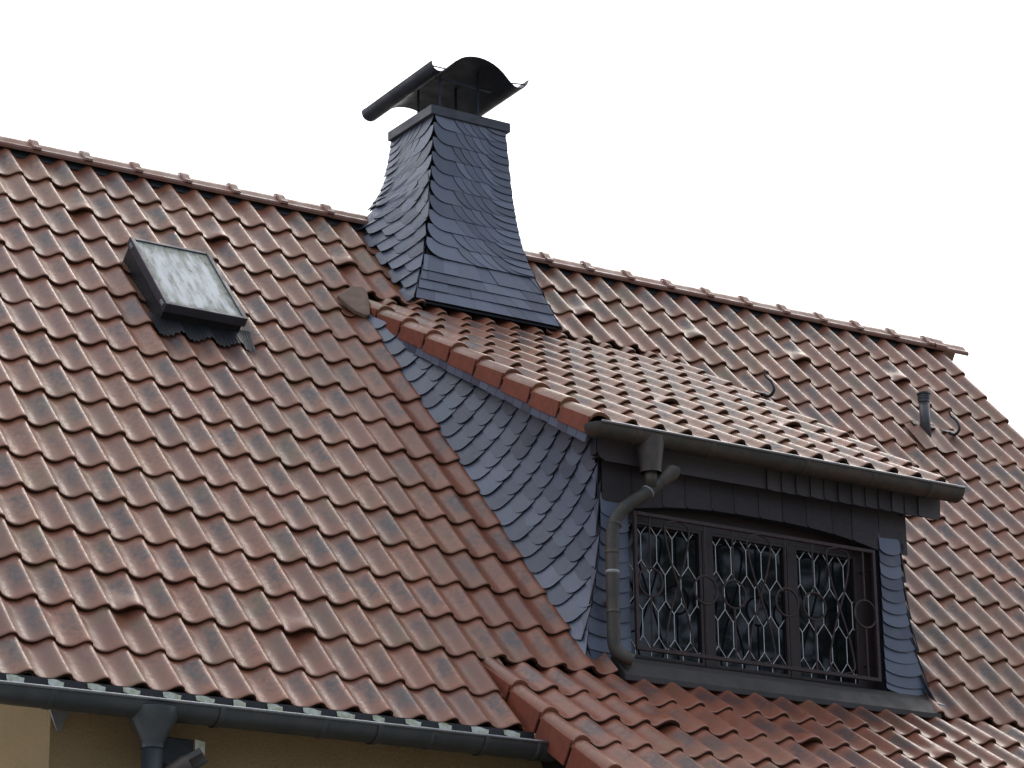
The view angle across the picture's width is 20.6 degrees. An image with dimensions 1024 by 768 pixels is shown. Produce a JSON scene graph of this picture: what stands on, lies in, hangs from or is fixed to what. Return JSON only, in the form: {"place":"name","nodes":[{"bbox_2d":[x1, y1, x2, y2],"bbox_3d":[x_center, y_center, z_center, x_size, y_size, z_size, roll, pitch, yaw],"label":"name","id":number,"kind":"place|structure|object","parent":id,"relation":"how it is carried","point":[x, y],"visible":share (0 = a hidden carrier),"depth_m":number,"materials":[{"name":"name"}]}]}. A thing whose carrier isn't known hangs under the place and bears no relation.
{"place":"outdoors","nodes":[
{"label":"outdoors","id":0,"kind":"place"},
{"bbox_2d":[0,0,1023,437],"label":"sky","id":1,"kind":"structure","parent":0,"point":[862,161],"materials":[{"name":"white"}]},
{"label":"ground","id":2,"kind":"structure","parent":0,"visible":0},
{"bbox_2d":[0,136,1023,767],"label":"house","id":3,"kind":"structure","parent":2,"relation":"on","point":[294,512],"depth_m":16.81,"materials":[{"name":"tile"}]},
{"bbox_2d":[49,710,68,730],"bbox_3d":[-2.266,1.669,14.070,0.130,0.135,0.012,11,-21,-32],"label":"corner flashing","id":4,"kind":"object","parent":3,"relation":"attached to","point":[59,717],"visible":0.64,"depth_m":14.06,"materials":[{"name":"metal"}]},
{"bbox_2d":[163,737,204,767],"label":"flood lamp","id":5,"kind":"object","parent":3,"relation":"attached to","point":[174,749],"visible":0.38,"depth_m":14.17,"materials":[{"name":"black metal"}]},
{"bbox_2d":[123,237,255,351],"bbox_3d":[-2.124,-0.575,18.260,0.730,0.846,0.710,11,-21,-32],"label":"skylight","id":6,"kind":"object","parent":3,"relation":"on","point":[188,292],"visible":1,"depth_m":18.11,"materials":[{"name":"glass"}]},
{"bbox_2d":[0,680,555,762],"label":"gutter","id":7,"kind":"object","parent":3,"relation":"attached to","point":[153,720],"visible":0.96,"depth_m":14.22,"materials":[{"name":"metal"}]},
{"bbox_2d":[141,746,207,767],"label":"downpipe","id":8,"kind":"object","parent":7,"relation":"attached to","point":[151,756],"visible":1,"depth_m":13.90,"materials":[{"name":"metal"}]},
{"bbox_2d":[358,104,561,330],"bbox_3d":[-0.406,-1.192,20.723,1.393,1.707,0.845,11,-21,-32],"label":"chimney","id":9,"kind":"object","parent":3,"relation":"on","point":[446,188],"visible":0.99,"depth_m":20.50,"materials":[{"name":"stone"}]},
{"bbox_2d":[362,56,528,121],"bbox_3d":[-0.507,-2.093,21.142,0.856,0.396,1.010,11,-21,-32],"label":"chimney cowl","id":10,"kind":"object","parent":9,"relation":"on","point":[478,86],"visible":0.88,"depth_m":21.06,"materials":[{"name":"metal"}]},
{"bbox_2d":[337,286,945,718],"bbox_3d":[0.690,0.687,18.755,2.993,3.429,3.246,11,-21,-32],"label":"dormer","id":11,"kind":"object","parent":3,"relation":"on","point":[511,408],"visible":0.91,"depth_m":17.55,"materials":[{"name":"tile"}]},
{"bbox_2d":[604,465,679,666],"bbox_3d":[0.771,1.067,16.646,0.485,1.254,0.161,2,-18,-8],"label":"downpipe","id":12,"kind":"object","parent":11,"relation":"attached to","point":[655,483],"visible":1,"depth_m":16.59,"materials":[{"name":"grey metal"}]},
{"bbox_2d":[628,510,874,688],"bbox_3d":[1.431,1.324,17.354,2.010,1.015,0.072,11,-21,-32],"label":"window","id":13,"kind":"structure","parent":11,"relation":"in","point":[718,550],"depth_m":17.37,"materials":[{"name":"brown paint"}]},
{"bbox_2d":[628,510,881,681],"bbox_3d":[1.478,1.329,17.270,1.878,0.848,0.155,11,-21,-32],"label":"window grille","id":14,"kind":"object","parent":11,"relation":"attached to","point":[686,653],"depth_m":17.19,"materials":[{"name":"brown metal"}]},
{"bbox_2d":[584,419,965,502],"bbox_3d":[1.662,0.567,17.358,2.912,0.254,0.176,11,-21,-32],"label":"gutter","id":15,"kind":"object","parent":11,"relation":"attached to","point":[651,444],"visible":1,"depth_m":17.21,"materials":[{"name":"grey metal"}]},
{"bbox_2d":[753,369,774,396],"bbox_3d":[1.902,-0.013,21.023,0.170,0.234,0.109,11,-21,-32],"label":"roof hook","id":16,"kind":"object","parent":3,"relation":"attached to","point":[766,394],"visible":1,"depth_m":21.01,"materials":[{"name":"grey metal"}]},
{"bbox_2d":[905,391,956,452],"bbox_3d":[3.229,0.302,21.747,0.300,0.512,0.256,11,-21,-32],"label":"vent pipe","id":17,"kind":"object","parent":3,"relation":"on","point":[926,433],"visible":1,"depth_m":21.75,"materials":[{"name":"metal"}]},
{"bbox_2d":[940,409,960,435],"bbox_3d":[3.433,0.292,21.949,0.170,0.233,0.109,11,-21,-32],"label":"roof hook","id":18,"kind":"object","parent":3,"relation":"attached to","point":[952,433],"visible":1,"depth_m":21.93,"materials":[{"name":"grey metal"}]}
]}

